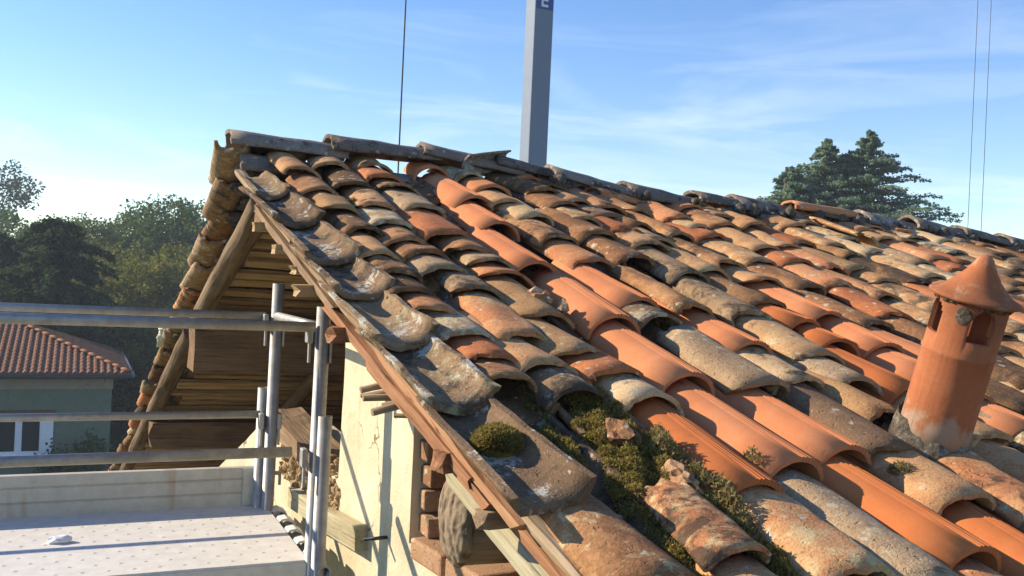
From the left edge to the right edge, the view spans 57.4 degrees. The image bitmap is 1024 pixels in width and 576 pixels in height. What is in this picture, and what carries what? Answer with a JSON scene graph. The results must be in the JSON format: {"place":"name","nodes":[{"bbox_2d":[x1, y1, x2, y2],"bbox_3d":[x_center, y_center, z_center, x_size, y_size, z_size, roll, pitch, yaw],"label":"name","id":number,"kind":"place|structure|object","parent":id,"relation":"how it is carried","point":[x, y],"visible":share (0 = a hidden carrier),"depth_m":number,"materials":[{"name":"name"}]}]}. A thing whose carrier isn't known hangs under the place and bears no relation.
{"place":"outdoors","nodes":[
{"label":"outdoors","id":0,"kind":"place"},
{"bbox_2d":[47,535,71,543],"bbox_3d":[-1.487,0.827,3.073,0.075,0.027,0.053,3,0,-25],"label":"mortar blob","id":1,"kind":"object","parent":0,"point":[58,539],"visible":1,"depth_m":3.06,"materials":[{"name":"white paint"}]},
{"bbox_2d":[0,324,134,474],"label":"neighbour house","id":2,"kind":"structure","parent":0,"point":[44,370],"depth_m":26.93,"materials":[{"name":"paint"}]},
{"bbox_2d":[0,421,53,455],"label":"window","id":3,"kind":"structure","parent":2,"relation":"in","point":[16,438],"depth_m":26.44,"materials":[{"name":"white paint"}]},
{"bbox_2d":[108,410,129,467],"bbox_3d":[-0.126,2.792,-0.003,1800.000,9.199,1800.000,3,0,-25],"label":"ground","id":4,"kind":"structure","parent":0,"point":[116,433],"depth_m":35.84,"materials":[{"name":"green plant"}]},
{"bbox_2d":[0,209,33,254],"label":"broadleaf tree","id":5,"kind":"object","parent":4,"relation":"on","point":[15,224],"visible":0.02,"depth_m":61.14,"materials":[{"name":"green plant"}]},
{"bbox_2d":[0,159,45,236],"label":"round tree","id":6,"kind":"object","parent":4,"relation":"on","point":[15,185],"visible":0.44,"depth_m":92.10,"materials":[{"name":"green plant"}]},
{"bbox_2d":[0,232,63,325],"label":"dark conifer","id":7,"kind":"object","parent":4,"relation":"on","point":[9,256],"visible":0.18,"depth_m":37.94,"materials":[{"name":"green plant"}]},
{"bbox_2d":[0,204,102,301],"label":"broadleaf tree","id":8,"kind":"object","parent":4,"relation":"on","point":[17,219],"depth_m":54.31,"materials":[{"name":"green plant"}]},
{"bbox_2d":[18,215,120,284],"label":"broadleaf tree","id":9,"kind":"object","parent":4,"relation":"on","point":[28,226],"visible":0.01,"depth_m":56.92,"materials":[{"name":"green plant"}]},
{"bbox_2d":[28,428,113,473],"bbox_3d":[-12.435,5.154,26.426,2.200,2.447,1.458,3,0,-25],"label":"leafy shrub","id":10,"kind":"object","parent":4,"relation":"on","point":[89,445],"visible":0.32,"depth_m":26.43,"materials":[{"name":"green plant"}]},
{"bbox_2d":[0,217,150,424],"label":"dark conifer","id":11,"kind":"object","parent":4,"relation":"on","point":[54,268],"visible":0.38,"depth_m":34.15,"materials":[{"name":"green plant"}]},
{"bbox_2d":[109,428,126,451],"bbox_3d":[-11.109,5.153,29.646,2.478,2.892,3.226,3,0,38],"label":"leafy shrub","id":12,"kind":"object","parent":4,"relation":"on","point":[122,437],"visible":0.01,"depth_m":29.53,"materials":[{"name":"green plant"}]},
{"bbox_2d":[67,205,184,280],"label":"broadleaf tree","id":13,"kind":"object","parent":4,"relation":"on","point":[94,229],"visible":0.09,"depth_m":54.72,"materials":[{"name":"green plant"}]},
{"bbox_2d":[90,299,162,421],"bbox_3d":[-14.397,3.005,36.126,4.643,5.191,4.500,3,0,37],"label":"yellowing tree","id":14,"kind":"object","parent":4,"relation":"on","point":[133,353],"visible":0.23,"depth_m":34.89,"materials":[{"name":"green plant"}]},
{"bbox_2d":[69,235,186,387],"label":"yellowing tree","id":15,"kind":"object","parent":4,"relation":"on","point":[110,249],"visible":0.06,"depth_m":43.16,"materials":[{"name":"green plant"}]},
{"bbox_2d":[92,252,182,400],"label":"yellowing tree","id":16,"kind":"object","parent":4,"relation":"on","point":[145,286],"visible":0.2,"depth_m":40.81,"materials":[{"name":"green plant"}]},
{"bbox_2d":[79,197,204,276],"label":"broadleaf tree","id":17,"kind":"object","parent":4,"relation":"on","point":[115,238],"visible":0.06,"depth_m":54.48,"materials":[{"name":"green plant"}]},
{"bbox_2d":[112,300,175,411],"bbox_3d":[-13.012,3.031,35.904,4.369,5.263,4.506,3,0,19],"label":"yellowing tree","id":18,"kind":"object","parent":4,"relation":"on","point":[152,332],"visible":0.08,"depth_m":34.72,"materials":[{"name":"green plant"}]},
{"bbox_2d":[107,241,191,304],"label":"yellowing tree","id":19,"kind":"object","parent":4,"relation":"on","point":[176,254],"visible":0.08,"depth_m":45.26,"materials":[{"name":"green plant"}]},
{"bbox_2d":[115,193,208,279],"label":"broadleaf tree","id":20,"kind":"object","parent":4,"relation":"on","point":[185,219],"visible":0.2,"depth_m":53.13,"materials":[{"name":"green plant"}]},
{"bbox_2d":[142,254,188,307],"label":"yellowing tree","id":21,"kind":"object","parent":4,"relation":"on","point":[166,268],"visible":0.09,"depth_m":41.02,"materials":[{"name":"green plant"}]},
{"bbox_2d":[0,283,334,575],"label":"scaffold","id":22,"kind":"object","parent":4,"relation":"on","point":[220,521],"visible":0.98,"depth_m":3.24,"materials":[{"name":"silver metal"}]},
{"bbox_2d":[173,214,206,260],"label":"broadleaf tree","id":23,"kind":"object","parent":4,"relation":"on","point":[204,222],"depth_m":54.88,"materials":[{"name":"green plant"}]},
{"bbox_2d":[519,0,553,166],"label":"crane mast","id":24,"kind":"object","parent":4,"relation":"on","point":[536,81],"visible":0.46,"depth_m":24.78,"materials":[{"name":"metal"}]},
{"bbox_2d":[108,128,1023,575],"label":"old house","id":25,"kind":"structure","parent":4,"relation":"on","point":[832,364],"depth_m":2.73,"materials":[{"name":"brown ceramic"}]},
{"bbox_2d":[156,328,167,347],"bbox_3d":[-2.152,0.287,5.896,0.172,0.180,0.048,3,0,-25],"label":"gutter elbow","id":26,"kind":"object","parent":25,"relation":"attached to","point":[160,342],"visible":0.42,"depth_m":5.85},
{"bbox_2d":[468,421,524,458],"bbox_3d":[-0.030,0.313,1.887,0.120,0.093,0.121,3,0,-25],"label":"moss cushion","id":27,"kind":"object","parent":25,"relation":"on","point":[498,439],"visible":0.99,"depth_m":1.85,"materials":[{"name":"green plant"}]},
{"bbox_2d":[406,181,646,517],"bbox_3d":[2.202,0.228,3.610,5.389,1.165,3.109,3,0,-25],"label":"roof debris","id":28,"kind":"object","parent":25,"relation":"on","point":[521,416],"visible":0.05,"depth_m":3.11,"materials":[{"name":"ceramic"}]},
{"bbox_2d":[529,286,543,292],"bbox_3d":[0.071,0.014,2.767,0.050,0.040,0.038,3,0,-25],"label":"tile fragment","id":29,"kind":"object","parent":25,"relation":"on","point":[535,289],"visible":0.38,"depth_m":2.75,"materials":[{"name":"stone"}]},
{"bbox_2d":[531,293,546,302],"bbox_3d":[0.076,0.031,2.709,0.039,0.036,0.047,3,0,-25],"label":"tile fragment","id":30,"kind":"object","parent":25,"relation":"on","point":[539,296],"visible":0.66,"depth_m":2.69,"materials":[{"name":"ceramic"}]},
{"bbox_2d":[542,290,550,297],"bbox_3d":[0.099,0.027,2.743,0.030,0.046,0.035,3,0,0],"label":"tile fragment","id":31,"kind":"object","parent":25,"relation":"on","point":[546,293],"visible":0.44,"depth_m":2.73,"materials":[{"name":"ceramic"}]},
{"bbox_2d":[546,297,552,303],"bbox_3d":[0.105,0.036,2.711,0.021,0.023,0.022,3,0,37],"label":"tile fragment","id":32,"kind":"object","parent":25,"relation":"on","point":[548,300],"visible":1,"depth_m":2.70,"materials":[{"name":"stone"}]},
{"bbox_2d":[557,298,569,313],"bbox_3d":[0.150,0.054,2.726,0.037,0.050,0.037,3,0,5],"label":"tile fragment","id":33,"kind":"object","parent":25,"relation":"on","point":[562,306],"visible":0.88,"depth_m":2.72,"materials":[{"name":"stone"}]},
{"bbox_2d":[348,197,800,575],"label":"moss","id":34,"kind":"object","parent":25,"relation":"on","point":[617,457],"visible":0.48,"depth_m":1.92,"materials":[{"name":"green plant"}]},
{"bbox_2d":[598,418,641,445],"bbox_3d":[0.233,0.321,2.027,0.087,0.081,0.151,3,0,-25],"label":"tile fragment","id":35,"kind":"object","parent":34,"relation":"on","point":[619,432],"visible":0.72,"depth_m":1.99,"materials":[{"name":"ceramic"}]},
{"bbox_2d":[655,459,702,492],"bbox_3d":[0.332,0.388,1.900,0.077,0.082,0.163,3,0,-25],"label":"tile fragment","id":36,"kind":"object","parent":25,"relation":"on","point":[678,472],"visible":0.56,"depth_m":1.86,"materials":[{"name":"ceramic"}]},
{"bbox_2d":[640,422,767,559],"bbox_3d":[0.434,0.404,1.923,0.269,0.221,0.405,3,0,-25],"label":"moss","id":37,"kind":"object","parent":25,"relation":"on","point":[663,436],"visible":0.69,"depth_m":1.89,"materials":[{"name":"green plant"}]},
{"bbox_2d":[886,459,913,475],"bbox_3d":[0.882,0.412,2.109,0.076,0.052,0.078,3,0,-25],"label":"moss cushion","id":38,"kind":"object","parent":25,"relation":"on","point":[901,468],"visible":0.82,"depth_m":2.10,"materials":[{"name":"green plant"}]},
{"bbox_2d":[756,129,963,225],"bbox_3d":[12.177,0.498,34.717,15.668,12.950,13.279,3,0,-25],"label":"cedar tree","id":39,"kind":"object","parent":4,"relation":"on","point":[824,179],"visible":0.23,"depth_m":34.40,"materials":[{"name":"green plant"}]},
{"bbox_2d":[968,4,977,218],"bbox_3d":[14.911,-8.251,30.008,0.017,30.100,0.017,3,0,-25],"label":"cable","id":40,"kind":"object","parent":4,"relation":"on","point":[972,116],"visible":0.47,"depth_m":30.00,"materials":[{"name":"metal"}]},
{"bbox_2d":[981,0,991,227],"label":"cable","id":41,"kind":"object","parent":4,"relation":"on","point":[986,115],"visible":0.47,"depth_m":30.00,"materials":[{"name":"metal"}]},
{"bbox_2d":[397,0,406,172],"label":"hoist rope","id":42,"kind":"object","parent":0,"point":[402,79],"depth_m":14.99,"materials":[{"name":"metal"}]},
{"bbox_2d":[0,0,1023,242],"label":"sky","id":43,"kind":"structure","parent":0,"point":[105,104],"materials":[{"name":"blue"}]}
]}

